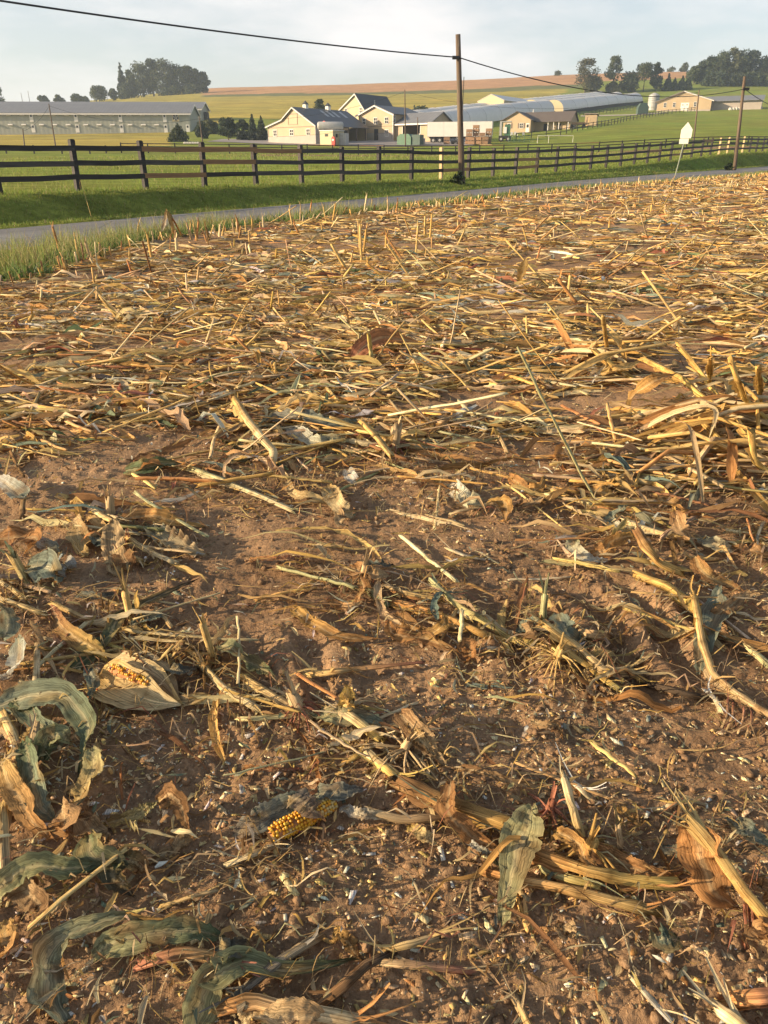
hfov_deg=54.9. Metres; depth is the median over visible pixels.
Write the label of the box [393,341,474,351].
corn leaf
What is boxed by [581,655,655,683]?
corn leaf
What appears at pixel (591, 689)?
corn leaf
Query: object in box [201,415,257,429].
corn leaf
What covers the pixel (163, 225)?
corn leaf
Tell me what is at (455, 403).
corn stalk
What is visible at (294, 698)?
corn stub
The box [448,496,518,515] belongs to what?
corn stalk
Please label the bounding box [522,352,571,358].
corn stalk
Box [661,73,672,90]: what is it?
evergreen tree
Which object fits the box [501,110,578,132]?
ranch house
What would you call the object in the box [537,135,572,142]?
goal frame
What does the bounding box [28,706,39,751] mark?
corn stalk
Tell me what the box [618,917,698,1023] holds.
corn stalk
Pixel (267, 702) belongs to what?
corn stalk
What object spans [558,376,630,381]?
corn stalk
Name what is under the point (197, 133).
shrub
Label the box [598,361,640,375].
corn leaf
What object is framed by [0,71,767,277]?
grassland
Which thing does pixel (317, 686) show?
corn stalk
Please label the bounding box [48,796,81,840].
corn leaf
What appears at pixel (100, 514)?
corn stalk
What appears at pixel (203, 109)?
poultry house
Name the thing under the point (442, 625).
corn leaf
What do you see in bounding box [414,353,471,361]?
corn stalk
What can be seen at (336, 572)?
corn leaf
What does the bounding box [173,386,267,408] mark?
corn stalk
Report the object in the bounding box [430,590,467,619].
corn leaf
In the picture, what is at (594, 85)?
broadleaf tree
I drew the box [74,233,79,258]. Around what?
corn stub
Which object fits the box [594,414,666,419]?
corn stalk
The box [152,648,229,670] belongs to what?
corn leaf
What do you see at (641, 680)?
corn stalk
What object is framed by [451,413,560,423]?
corn leaf
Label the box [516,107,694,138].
field fence
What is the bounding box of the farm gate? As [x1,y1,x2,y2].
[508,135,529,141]
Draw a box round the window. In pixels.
[289,129,293,135]
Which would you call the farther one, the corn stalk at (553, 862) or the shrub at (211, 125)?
the shrub at (211, 125)
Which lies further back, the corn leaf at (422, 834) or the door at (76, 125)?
the door at (76, 125)
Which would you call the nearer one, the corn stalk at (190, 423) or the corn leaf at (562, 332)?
the corn stalk at (190, 423)
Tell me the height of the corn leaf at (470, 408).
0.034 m
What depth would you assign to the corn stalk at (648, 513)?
3.29 m
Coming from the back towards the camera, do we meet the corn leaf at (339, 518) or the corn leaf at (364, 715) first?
the corn leaf at (339, 518)
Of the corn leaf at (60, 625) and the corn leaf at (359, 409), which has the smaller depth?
the corn leaf at (60, 625)
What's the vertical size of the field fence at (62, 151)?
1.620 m
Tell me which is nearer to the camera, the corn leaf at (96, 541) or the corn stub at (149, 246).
the corn leaf at (96, 541)
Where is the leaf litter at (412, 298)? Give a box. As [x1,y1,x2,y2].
[0,176,767,1023]
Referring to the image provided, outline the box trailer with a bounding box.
[427,121,492,141]
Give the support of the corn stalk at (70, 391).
on the leaf litter at (412, 298)
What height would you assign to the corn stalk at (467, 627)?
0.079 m
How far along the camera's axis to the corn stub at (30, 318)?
7.01 m
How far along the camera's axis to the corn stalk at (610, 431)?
4.08 m
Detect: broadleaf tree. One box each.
[0,87,5,101]
[36,95,49,101]
[53,94,65,101]
[70,93,81,101]
[80,96,89,101]
[89,85,108,101]
[108,88,117,99]
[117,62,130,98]
[124,69,136,96]
[128,61,154,96]
[143,58,160,95]
[146,57,177,95]
[162,62,185,93]
[179,65,195,89]
[188,68,201,89]
[197,71,210,92]
[217,117,238,139]
[314,98,324,108]
[553,70,561,75]
[574,57,601,92]
[582,75,603,92]
[604,55,622,80]
[604,80,620,92]
[617,70,639,91]
[636,62,656,91]
[649,62,664,90]
[667,66,675,71]
[679,66,687,71]
[685,65,703,84]
[692,59,713,83]
[700,70,725,86]
[703,55,719,78]
[715,50,734,80]
[723,72,751,86]
[726,46,744,73]
[736,49,754,73]
[741,71,764,86]
[745,50,761,72]
[753,55,767,72]
[760,72,767,86]
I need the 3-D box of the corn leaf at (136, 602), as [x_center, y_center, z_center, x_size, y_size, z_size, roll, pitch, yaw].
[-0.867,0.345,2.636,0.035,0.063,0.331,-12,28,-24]
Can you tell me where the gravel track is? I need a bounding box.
[581,112,662,115]
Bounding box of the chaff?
[0,403,767,1023]
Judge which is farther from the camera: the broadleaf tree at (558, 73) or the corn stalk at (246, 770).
the broadleaf tree at (558, 73)
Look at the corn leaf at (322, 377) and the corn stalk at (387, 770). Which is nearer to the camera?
the corn stalk at (387, 770)
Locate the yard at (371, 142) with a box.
[308,138,472,144]
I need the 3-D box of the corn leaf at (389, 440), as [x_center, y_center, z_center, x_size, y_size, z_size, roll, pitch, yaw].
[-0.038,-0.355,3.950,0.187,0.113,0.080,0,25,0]
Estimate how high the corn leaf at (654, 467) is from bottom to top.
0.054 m
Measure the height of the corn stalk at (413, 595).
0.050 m
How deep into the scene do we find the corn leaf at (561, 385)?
4.99 m
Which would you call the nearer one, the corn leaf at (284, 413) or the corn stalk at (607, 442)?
the corn stalk at (607, 442)
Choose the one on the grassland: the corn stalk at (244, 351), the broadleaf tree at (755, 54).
the broadleaf tree at (755, 54)
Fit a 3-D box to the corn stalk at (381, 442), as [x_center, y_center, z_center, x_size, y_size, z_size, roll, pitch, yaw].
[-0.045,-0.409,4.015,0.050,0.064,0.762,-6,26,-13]
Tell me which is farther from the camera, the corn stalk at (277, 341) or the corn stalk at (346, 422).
the corn stalk at (277, 341)
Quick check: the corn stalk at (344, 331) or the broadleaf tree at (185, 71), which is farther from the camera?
the broadleaf tree at (185, 71)
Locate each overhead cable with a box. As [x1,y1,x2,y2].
[0,0,458,57]
[459,57,743,96]
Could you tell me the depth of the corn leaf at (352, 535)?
3.18 m
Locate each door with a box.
[75,124,79,132]
[119,125,123,132]
[374,129,377,139]
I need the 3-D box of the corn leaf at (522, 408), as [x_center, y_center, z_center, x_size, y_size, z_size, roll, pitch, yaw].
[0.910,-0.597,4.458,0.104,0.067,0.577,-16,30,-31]
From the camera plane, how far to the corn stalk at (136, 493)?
3.28 m
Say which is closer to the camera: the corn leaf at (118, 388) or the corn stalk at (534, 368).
the corn leaf at (118, 388)
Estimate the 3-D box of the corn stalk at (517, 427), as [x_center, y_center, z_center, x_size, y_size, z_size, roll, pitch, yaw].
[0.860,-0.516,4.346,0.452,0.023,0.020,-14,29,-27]
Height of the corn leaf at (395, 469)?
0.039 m
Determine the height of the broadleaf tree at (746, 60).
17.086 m
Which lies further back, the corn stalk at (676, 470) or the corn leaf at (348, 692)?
the corn stalk at (676, 470)
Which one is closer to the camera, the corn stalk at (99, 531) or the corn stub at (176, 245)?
the corn stalk at (99, 531)
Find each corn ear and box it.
[108,664,148,685]
[266,797,337,840]
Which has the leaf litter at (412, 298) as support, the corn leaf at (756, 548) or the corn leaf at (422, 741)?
the corn leaf at (756, 548)
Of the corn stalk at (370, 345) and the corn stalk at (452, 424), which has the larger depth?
the corn stalk at (370, 345)
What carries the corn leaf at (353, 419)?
on the field soil
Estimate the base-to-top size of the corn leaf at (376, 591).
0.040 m
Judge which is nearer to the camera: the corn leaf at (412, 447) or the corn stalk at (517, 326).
the corn leaf at (412, 447)
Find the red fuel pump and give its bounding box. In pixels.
[331,137,335,144]
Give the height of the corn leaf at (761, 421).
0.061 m
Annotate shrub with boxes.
[194,121,209,138]
[203,118,218,133]
[235,130,248,139]
[236,119,248,132]
[247,130,267,139]
[415,105,427,108]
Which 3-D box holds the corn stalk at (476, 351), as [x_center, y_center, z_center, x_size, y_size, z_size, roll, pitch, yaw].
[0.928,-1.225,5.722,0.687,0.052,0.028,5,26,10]
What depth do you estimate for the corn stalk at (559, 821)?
1.83 m
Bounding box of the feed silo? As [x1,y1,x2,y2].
[648,93,659,109]
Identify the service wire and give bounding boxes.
[209,94,397,120]
[209,119,401,136]
[407,92,697,108]
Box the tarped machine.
[636,103,648,113]
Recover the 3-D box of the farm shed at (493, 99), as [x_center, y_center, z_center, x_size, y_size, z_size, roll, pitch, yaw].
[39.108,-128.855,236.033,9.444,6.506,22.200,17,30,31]
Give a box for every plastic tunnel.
[414,103,488,112]
[419,100,553,121]
[523,91,604,99]
[527,92,621,100]
[549,93,642,111]
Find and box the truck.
[498,121,511,141]
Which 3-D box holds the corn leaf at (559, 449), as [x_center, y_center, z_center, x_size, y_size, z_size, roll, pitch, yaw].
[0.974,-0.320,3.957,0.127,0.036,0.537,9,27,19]
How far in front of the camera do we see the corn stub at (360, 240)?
10.26 m
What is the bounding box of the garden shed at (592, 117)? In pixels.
[584,113,598,125]
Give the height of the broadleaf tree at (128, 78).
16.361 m
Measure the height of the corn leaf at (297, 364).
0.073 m
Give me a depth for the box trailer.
146.80 m
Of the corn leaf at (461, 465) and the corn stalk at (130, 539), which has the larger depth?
the corn leaf at (461, 465)
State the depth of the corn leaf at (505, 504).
3.30 m
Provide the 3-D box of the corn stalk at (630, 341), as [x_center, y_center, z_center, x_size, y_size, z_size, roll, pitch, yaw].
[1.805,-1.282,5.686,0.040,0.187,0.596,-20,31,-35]
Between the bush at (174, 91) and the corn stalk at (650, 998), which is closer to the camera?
the corn stalk at (650, 998)
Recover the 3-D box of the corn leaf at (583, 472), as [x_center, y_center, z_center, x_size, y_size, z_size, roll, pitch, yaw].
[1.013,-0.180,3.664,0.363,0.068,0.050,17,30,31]
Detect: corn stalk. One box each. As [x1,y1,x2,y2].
[0,578,29,603]
[0,597,68,617]
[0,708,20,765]
[0,801,12,868]
[19,496,28,521]
[26,508,121,514]
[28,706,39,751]
[32,638,40,679]
[33,350,115,356]
[33,366,79,367]
[39,386,93,395]
[44,367,91,376]
[45,879,69,918]
[47,601,122,627]
[54,495,132,519]
[67,512,131,543]
[75,524,139,535]
[76,503,112,521]
[94,505,128,520]
[97,390,194,393]
[99,394,152,403]
[101,395,193,432]
[110,639,144,643]
[119,404,192,417]
[119,631,182,660]
[120,524,181,531]
[123,533,184,564]
[123,628,257,640]
[127,401,206,406]
[128,544,194,552]
[130,932,259,977]
[131,364,199,367]
[133,490,208,537]
[133,592,220,619]
[134,555,149,566]
[135,476,221,481]
[137,386,188,396]
[145,878,237,916]
[153,606,173,628]
[156,422,237,424]
[166,448,220,459]
[169,377,262,381]
[171,465,196,473]
[172,217,182,236]
[172,459,240,476]
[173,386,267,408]
[174,320,254,340]
[181,643,273,728]
[187,461,309,514]
[189,394,253,418]
[194,472,274,487]
[199,923,325,1012]
[206,405,258,414]
[208,425,220,460]
[211,502,322,506]
[211,824,316,867]
[212,983,419,1023]
[216,347,282,354]
[216,659,314,723]
[223,750,332,775]
[224,688,301,712]
[230,393,277,472]
[231,347,280,358]
[233,438,345,460]
[234,708,369,720]
[236,616,240,683]
[239,439,303,446]
[253,416,341,429]
[254,587,316,601]
[260,446,332,461]
[261,424,309,430]
[267,401,348,409]
[269,474,332,483]
[275,340,326,357]
[276,366,343,385]
[276,437,347,463]
[276,565,357,590]
[277,371,343,375]
[277,409,320,429]
[284,331,322,340]
[287,448,308,469]
[289,651,424,678]
[290,410,360,427]
[291,950,397,1023]
[294,672,405,736]
[295,318,373,351]
[306,362,405,366]
[308,719,368,756]
[309,692,402,763]
[310,324,361,334]
[316,730,393,767]
[318,425,357,437]
[323,386,339,400]
[324,565,395,592]
[326,448,386,454]
[329,416,381,433]
[330,381,401,398]
[331,462,397,492]
[335,443,402,473]
[337,733,432,776]
[340,443,392,461]
[341,382,401,385]
[342,701,419,733]
[348,465,408,475]
[349,370,432,374]
[353,911,508,975]
[355,429,460,450]
[356,380,435,397]
[358,417,394,464]
[358,745,418,798]
[359,907,489,954]
[364,806,499,823]
[365,588,396,608]
[366,331,373,357]
[369,444,408,460]
[370,723,398,728]
[372,418,485,422]
[373,411,414,416]
[382,578,453,601]
[382,591,525,645]
[384,379,447,391]
[385,379,418,397]
[387,774,556,845]
[388,392,508,415]
[388,399,439,443]
[391,373,462,376]
[398,475,487,484]
[398,534,458,582]
[403,380,442,397]
[403,409,475,429]
[406,382,469,395]
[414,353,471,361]
[414,411,442,415]
[419,417,483,430]
[422,368,463,378]
[426,573,595,648]
[433,473,442,529]
[433,532,502,560]
[436,598,466,640]
[440,332,446,348]
[440,418,494,421]
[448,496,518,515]
[453,409,510,419]
[457,399,490,432]
[458,608,463,641]
[459,343,548,376]
[460,349,544,358]
[470,467,579,493]
[478,860,674,917]
[479,378,559,399]
[483,935,532,1023]
[490,350,563,373]
[493,412,508,453]
[494,416,578,420]
[496,401,566,409]
[497,371,545,388]
[498,300,557,378]
[498,409,590,421]
[500,420,544,431]
[505,483,580,542]
[507,576,574,580]
[510,367,588,369]
[511,604,646,676]
[515,536,634,540]
[515,762,627,805]
[516,346,601,501]
[521,475,572,497]
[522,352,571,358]
[531,848,693,891]
[532,473,600,480]
[533,374,592,389]
[535,813,587,829]
[537,439,622,441]
[538,865,624,897]
[541,345,560,364]
[541,353,618,363]
[541,749,585,836]
[544,492,596,506]
[545,379,590,395]
[547,336,644,347]
[549,451,650,465]
[552,349,647,360]
[552,557,620,572]
[555,742,606,802]
[556,432,658,455]
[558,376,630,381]
[560,374,650,378]
[560,404,601,425]
[560,638,644,692]
[561,342,666,373]
[561,497,666,502]
[562,447,605,448]
[562,508,619,518]
[567,441,682,444]
[569,479,641,487]
[571,378,642,382]
[572,528,612,537]
[577,421,643,440]
[577,469,661,470]
[577,615,615,640]
[582,671,645,705]
[583,462,691,488]
[584,451,614,459]
[586,347,638,383]
[587,494,668,520]
[590,741,636,777]
[592,442,670,453]
[594,339,654,347]
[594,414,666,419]
[596,497,661,503]
[596,808,627,851]
[597,506,704,515]
[599,424,638,441]
[599,494,646,525]
[601,314,609,349]
[603,472,675,481]
[604,672,658,682]
[606,402,616,442]
[606,459,710,482]
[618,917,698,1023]
[619,516,697,544]
[620,398,767,421]
[623,431,767,466]
[623,607,690,630]
[625,424,702,434]
[626,355,712,401]
[627,667,719,701]
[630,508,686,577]
[631,464,754,467]
[632,570,720,605]
[633,449,713,476]
[633,459,716,460]
[635,781,688,812]
[636,315,682,346]
[645,437,747,451]
[650,416,767,436]
[650,491,712,505]
[651,443,724,487]
[655,341,716,345]
[658,482,688,508]
[658,516,695,540]
[662,341,721,404]
[662,778,767,918]
[663,437,714,446]
[664,448,719,477]
[664,453,721,457]
[682,956,748,1023]
[684,392,767,417]
[687,436,727,476]
[687,575,767,717]
[689,416,741,457]
[699,346,713,383]
[701,676,740,723]
[710,696,734,739]
[711,404,767,416]
[717,629,767,668]
[717,979,767,1010]
[719,868,758,929]
[721,355,767,419]
[721,680,728,727]
[723,405,767,416]
[733,692,744,734]
[735,418,767,454]
[737,436,767,447]
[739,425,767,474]
[741,898,767,944]
[743,860,761,949]
[744,386,760,430]
[745,708,760,737]
[753,365,767,401]
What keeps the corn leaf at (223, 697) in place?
on the field soil
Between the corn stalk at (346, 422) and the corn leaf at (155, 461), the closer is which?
the corn leaf at (155, 461)
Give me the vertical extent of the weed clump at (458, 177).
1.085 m
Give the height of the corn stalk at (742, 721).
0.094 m
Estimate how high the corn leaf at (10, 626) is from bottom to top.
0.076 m
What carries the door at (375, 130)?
in the farm house at (374, 115)
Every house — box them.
[0,102,209,120]
[0,104,200,134]
[338,93,391,119]
[355,105,452,141]
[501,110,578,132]
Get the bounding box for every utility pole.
[48,104,55,144]
[199,116,202,141]
[404,90,405,146]
[452,34,464,182]
[693,90,699,139]
[733,76,749,169]
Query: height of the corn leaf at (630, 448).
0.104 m
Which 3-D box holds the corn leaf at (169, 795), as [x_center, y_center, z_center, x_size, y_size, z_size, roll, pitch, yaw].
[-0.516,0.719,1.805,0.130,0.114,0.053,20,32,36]
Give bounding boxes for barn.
[265,101,368,143]
[655,91,765,111]
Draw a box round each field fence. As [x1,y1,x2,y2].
[5,145,121,153]
[120,136,767,154]
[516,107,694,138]
[577,105,635,115]
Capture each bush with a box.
[118,82,138,98]
[160,84,180,95]
[182,83,201,93]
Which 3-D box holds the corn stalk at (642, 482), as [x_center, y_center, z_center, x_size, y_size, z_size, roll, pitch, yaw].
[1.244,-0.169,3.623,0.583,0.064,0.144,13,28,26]
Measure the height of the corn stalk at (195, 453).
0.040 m
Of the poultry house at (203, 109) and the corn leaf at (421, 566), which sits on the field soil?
the corn leaf at (421, 566)
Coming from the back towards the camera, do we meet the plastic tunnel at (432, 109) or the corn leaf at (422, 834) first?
the plastic tunnel at (432, 109)
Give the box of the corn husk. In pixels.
[84,650,209,710]
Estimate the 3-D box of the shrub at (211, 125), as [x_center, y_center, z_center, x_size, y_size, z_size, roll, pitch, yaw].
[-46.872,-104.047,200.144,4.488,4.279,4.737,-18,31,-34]
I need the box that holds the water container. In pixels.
[339,133,348,144]
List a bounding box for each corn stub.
[0,540,52,595]
[23,305,34,325]
[51,225,60,251]
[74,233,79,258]
[84,238,89,257]
[92,285,116,316]
[102,485,124,523]
[113,563,150,629]
[143,228,152,256]
[175,232,177,250]
[185,219,192,239]
[192,220,197,240]
[192,606,228,671]
[195,219,199,240]
[218,220,222,236]
[235,214,240,234]
[270,671,324,733]
[316,687,385,747]
[330,237,346,268]
[332,200,335,220]
[337,721,441,804]
[339,547,384,592]
[357,221,359,248]
[358,416,415,463]
[359,217,362,263]
[362,226,366,255]
[365,256,383,275]
[384,229,401,258]
[386,237,410,275]
[415,220,422,251]
[424,210,425,236]
[429,211,433,237]
[457,224,466,243]
[510,781,574,843]
[515,632,594,694]
[530,570,554,625]
[542,813,634,907]
[557,269,577,302]
[563,266,572,296]
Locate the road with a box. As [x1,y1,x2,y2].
[0,166,767,249]
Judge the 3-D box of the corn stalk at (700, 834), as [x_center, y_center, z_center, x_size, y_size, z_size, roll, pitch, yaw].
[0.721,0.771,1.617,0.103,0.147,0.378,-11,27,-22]
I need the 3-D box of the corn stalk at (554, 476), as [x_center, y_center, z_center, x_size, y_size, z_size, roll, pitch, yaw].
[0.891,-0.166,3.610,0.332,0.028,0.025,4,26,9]
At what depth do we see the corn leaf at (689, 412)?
4.37 m
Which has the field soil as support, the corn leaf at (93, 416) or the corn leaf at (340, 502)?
the corn leaf at (340, 502)
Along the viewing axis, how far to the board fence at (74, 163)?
29.07 m
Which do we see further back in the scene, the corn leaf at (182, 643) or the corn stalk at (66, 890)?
the corn leaf at (182, 643)
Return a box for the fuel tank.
[317,122,343,129]
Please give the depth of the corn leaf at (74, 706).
2.16 m
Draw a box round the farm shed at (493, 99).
[477,94,526,103]
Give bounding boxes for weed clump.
[449,170,465,184]
[724,162,734,169]
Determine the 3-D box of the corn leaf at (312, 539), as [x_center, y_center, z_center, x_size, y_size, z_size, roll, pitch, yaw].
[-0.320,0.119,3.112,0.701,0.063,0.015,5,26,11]
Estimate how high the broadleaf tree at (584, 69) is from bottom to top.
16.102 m
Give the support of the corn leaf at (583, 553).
on the field soil
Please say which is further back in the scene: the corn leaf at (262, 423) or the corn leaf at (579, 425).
the corn leaf at (262, 423)
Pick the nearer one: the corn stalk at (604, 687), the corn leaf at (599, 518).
the corn stalk at (604, 687)
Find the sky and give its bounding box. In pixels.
[0,0,767,101]
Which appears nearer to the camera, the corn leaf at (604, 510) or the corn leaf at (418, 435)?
the corn leaf at (604, 510)
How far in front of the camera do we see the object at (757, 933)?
1.51 m
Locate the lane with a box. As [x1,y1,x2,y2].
[210,139,306,144]
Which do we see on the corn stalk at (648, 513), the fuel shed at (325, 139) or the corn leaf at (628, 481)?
the corn leaf at (628, 481)
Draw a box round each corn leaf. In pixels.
[0,474,32,498]
[0,525,41,555]
[0,603,20,641]
[0,634,25,679]
[0,677,95,779]
[0,758,57,841]
[0,850,98,904]
[0,918,18,957]
[4,876,48,918]
[8,698,63,750]
[15,736,54,820]
[17,417,94,429]
[18,727,30,743]
[22,427,115,444]
[24,547,63,586]
[26,911,143,1023]
[33,723,71,762]
[36,536,63,556]
[47,604,108,661]
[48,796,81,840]
[51,386,145,406]
[52,628,67,643]
[58,555,76,576]
[63,493,139,505]
[65,514,90,557]
[66,578,198,672]
[70,745,103,803]
[71,396,124,409]
[72,829,135,897]
[73,500,84,521]
[73,808,110,842]
[74,591,121,598]
[83,667,99,700]
[84,625,202,652]
[85,407,154,418]
[86,514,127,530]
[86,609,170,625]
[89,528,100,545]
[90,914,225,962]
[91,402,135,409]
[91,528,146,535]
[95,347,119,357]
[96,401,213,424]
[100,518,125,576]
[103,802,158,826]
[108,384,120,398]
[111,849,149,874]
[112,542,135,571]
[112,649,139,654]
[113,376,130,396]
[114,498,178,509]
[115,415,155,424]
[118,399,187,407]
[120,508,208,526]
[121,415,177,427]
[123,456,189,474]
[126,435,199,461]
[129,610,168,625]
[129,651,149,664]
[131,457,193,475]
[134,590,153,629]
[138,398,190,430]
[138,522,209,556]
[142,367,217,374]
[148,834,191,865]
[149,387,215,398]
[150,345,259,355]
[152,393,212,401]
[152,409,230,420]
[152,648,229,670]
[155,730,207,770]
[155,780,189,835]
[159,395,184,412]
[161,209,166,231]
[161,640,202,652]
[163,663,199,674]
[166,210,174,234]
[177,453,249,474]
[181,694,284,704]
[182,945,358,1023]
[201,374,251,386]
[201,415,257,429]
[202,640,220,689]
[203,422,273,433]
[204,936,254,960]
[205,421,272,445]
[208,361,255,374]
[208,680,225,760]
[209,319,251,325]
[214,638,278,679]
[219,437,250,449]
[222,447,267,477]
[231,791,297,838]
[235,352,290,361]
[235,531,389,549]
[236,996,327,1023]
[237,419,293,430]
[242,764,304,772]
[245,349,287,357]
[246,555,307,561]
[251,348,337,359]
[254,598,300,604]
[255,429,278,453]
[259,424,322,433]
[260,406,344,426]
[265,394,304,416]
[266,451,298,472]
[268,567,393,574]
[275,526,381,559]
[278,395,343,402]
[282,472,327,504]
[285,426,350,444]
[286,787,326,821]
[287,719,321,840]
[288,603,432,630]
[290,362,346,369]
[290,606,379,641]
[300,354,373,363]
[311,781,363,801]
[313,375,360,382]
[313,705,383,727]
[321,483,353,518]
[322,416,372,434]
[326,598,362,610]
[329,396,385,401]
[329,925,363,960]
[330,725,442,745]
[331,507,348,526]
[337,684,356,711]
[338,360,371,372]
[339,804,388,822]
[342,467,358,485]
[343,358,411,379]
[343,464,425,481]
[344,403,402,425]
[346,448,374,462]
[346,561,391,578]
[348,438,401,448]
[349,327,421,360]
[353,419,377,453]
[354,576,367,612]
[357,574,371,593]
[360,442,474,449]
[361,433,393,453]
[368,559,394,566]
[372,371,405,374]
[373,477,459,490]
[373,578,400,624]
[374,425,384,430]
[380,407,506,423]
[382,413,450,422]
[383,459,450,464]
[384,620,460,653]
[391,438,494,449]
[391,555,486,570]
[391,708,447,765]
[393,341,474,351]
[393,612,448,640]
[401,411,455,418]
[402,406,460,426]
[403,359,418,366]
[403,423,448,437]
[403,723,435,756]
[406,823,437,845]
[407,356,452,373]
[407,450,524,472]
[410,833,548,923]
[415,374,447,380]
[423,458,511,475]
[426,347,513,357]
[426,349,470,371]
[426,587,475,611]
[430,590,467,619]
[435,779,496,850]
[441,631,548,654]
[444,337,509,347]
[445,479,484,507]
[446,335,539,345]
[450,764,556,791]
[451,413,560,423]
[456,404,491,430]
[456,637,476,663]
[457,384,564,389]
[458,340,512,347]
[467,839,498,865]
[481,614,586,642]
[487,333,581,337]
[487,423,539,436]
[487,495,513,524]
[488,416,557,428]
[492,485,564,496]
[497,599,507,648]
[497,803,544,926]
[500,333,541,343]
[504,359,543,379]
[508,400,569,424]
[508,473,545,495]
[509,372,579,394]
[512,576,528,642]
[514,496,545,509]
[515,621,540,638]
[516,615,537,632]
[517,258,527,280]
[517,379,594,384]
[520,424,627,431]
[522,471,611,477]
[524,365,606,367]
[529,379,584,390]
[530,381,579,402]
[530,719,563,740]
[531,923,562,934]
[535,462,629,504]
[536,338,621,350]
[536,427,595,432]
[537,358,623,363]
[540,320,574,354]
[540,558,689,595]
[541,646,654,665]
[545,348,638,370]
[549,612,585,646]
[550,825,598,866]
[552,920,576,940]
[554,437,583,471]
[555,669,681,712]
[556,373,564,397]
[556,452,660,461]
[556,468,617,488]
[560,347,654,358]
[560,449,587,470]
[562,343,649,379]
[563,503,608,525]
[565,537,609,562]
[571,444,640,451]
[571,596,725,651]
[572,336,601,360]
[574,478,620,496]
[580,836,682,880]
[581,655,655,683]
[582,666,677,700]
[585,674,596,695]
[587,383,622,385]
[589,531,633,557]
[592,508,705,530]
[595,339,626,361]
[595,355,624,379]
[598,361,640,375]
[599,446,606,468]
[600,471,638,497]
[602,505,627,526]
[604,453,681,489]
[604,520,633,532]
[607,331,623,358]
[609,443,670,460]
[610,406,683,419]
[612,557,747,575]
[613,422,716,443]
[616,804,649,825]
[617,398,705,411]
[620,472,675,510]
[625,373,677,403]
[625,471,653,513]
[626,351,673,355]
[632,394,736,424]
[632,410,744,424]
[632,512,699,549]
[639,404,717,437]
[640,439,767,446]
[641,463,684,470]
[645,377,728,396]
[647,415,739,445]
[648,922,682,953]
[652,493,688,511]
[657,387,767,405]
[657,843,676,854]
[660,423,727,433]
[664,402,725,436]
[664,478,741,492]
[668,374,767,401]
[669,510,691,549]
[671,420,703,505]
[672,438,767,449]
[676,824,742,909]
[678,402,767,420]
[679,408,767,420]
[679,448,767,451]
[680,397,744,403]
[681,400,714,417]
[686,476,704,516]
[687,443,747,450]
[689,555,743,591]
[693,400,718,425]
[693,585,731,674]
[696,535,736,552]
[700,412,767,424]
[701,445,749,463]
[710,591,762,614]
[714,372,733,393]
[723,457,767,512]
[724,816,767,846]
[726,428,737,481]
[731,543,767,557]
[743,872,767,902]
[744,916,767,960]
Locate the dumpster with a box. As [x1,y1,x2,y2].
[397,134,423,144]
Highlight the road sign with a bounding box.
[675,123,692,174]
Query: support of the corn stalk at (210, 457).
on the corn leaf at (244, 427)
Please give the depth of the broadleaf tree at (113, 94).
435.71 m
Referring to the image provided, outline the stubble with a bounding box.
[0,172,767,341]
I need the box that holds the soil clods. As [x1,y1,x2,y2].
[0,412,767,1023]
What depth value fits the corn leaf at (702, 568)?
2.79 m
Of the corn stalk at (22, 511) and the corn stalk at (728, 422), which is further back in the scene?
the corn stalk at (728, 422)
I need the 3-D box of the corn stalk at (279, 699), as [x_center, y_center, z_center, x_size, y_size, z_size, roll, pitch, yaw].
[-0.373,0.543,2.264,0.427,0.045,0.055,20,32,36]
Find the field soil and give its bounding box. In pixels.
[0,175,767,1023]
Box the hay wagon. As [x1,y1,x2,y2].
[571,117,587,127]
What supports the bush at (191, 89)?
on the grassland
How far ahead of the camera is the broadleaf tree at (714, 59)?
389.22 m
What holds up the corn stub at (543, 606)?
on the field soil
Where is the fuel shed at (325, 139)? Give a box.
[319,130,344,144]
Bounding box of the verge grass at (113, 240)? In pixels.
[0,170,767,282]
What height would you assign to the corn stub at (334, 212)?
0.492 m
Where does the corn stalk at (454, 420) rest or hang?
on the field soil
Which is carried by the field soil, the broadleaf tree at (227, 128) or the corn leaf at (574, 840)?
the corn leaf at (574, 840)
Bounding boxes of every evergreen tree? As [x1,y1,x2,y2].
[166,123,190,141]
[247,114,255,133]
[256,115,268,136]
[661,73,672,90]
[672,77,678,90]
[678,75,686,90]
[684,76,692,90]
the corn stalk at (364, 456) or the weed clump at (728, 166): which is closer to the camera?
the corn stalk at (364, 456)
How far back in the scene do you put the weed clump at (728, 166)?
55.64 m
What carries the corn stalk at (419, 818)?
on the field soil
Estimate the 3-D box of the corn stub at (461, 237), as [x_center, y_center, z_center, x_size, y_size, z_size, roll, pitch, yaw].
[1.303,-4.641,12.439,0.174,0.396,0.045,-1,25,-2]
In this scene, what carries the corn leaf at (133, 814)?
on the field soil
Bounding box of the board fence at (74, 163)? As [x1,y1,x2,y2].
[0,136,767,194]
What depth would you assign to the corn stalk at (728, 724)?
2.14 m
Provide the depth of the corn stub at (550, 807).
1.82 m
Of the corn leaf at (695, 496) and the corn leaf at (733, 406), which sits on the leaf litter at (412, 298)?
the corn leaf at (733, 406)
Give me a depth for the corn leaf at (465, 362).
5.47 m
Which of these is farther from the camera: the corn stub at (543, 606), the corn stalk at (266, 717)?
the corn stub at (543, 606)
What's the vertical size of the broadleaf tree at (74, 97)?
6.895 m

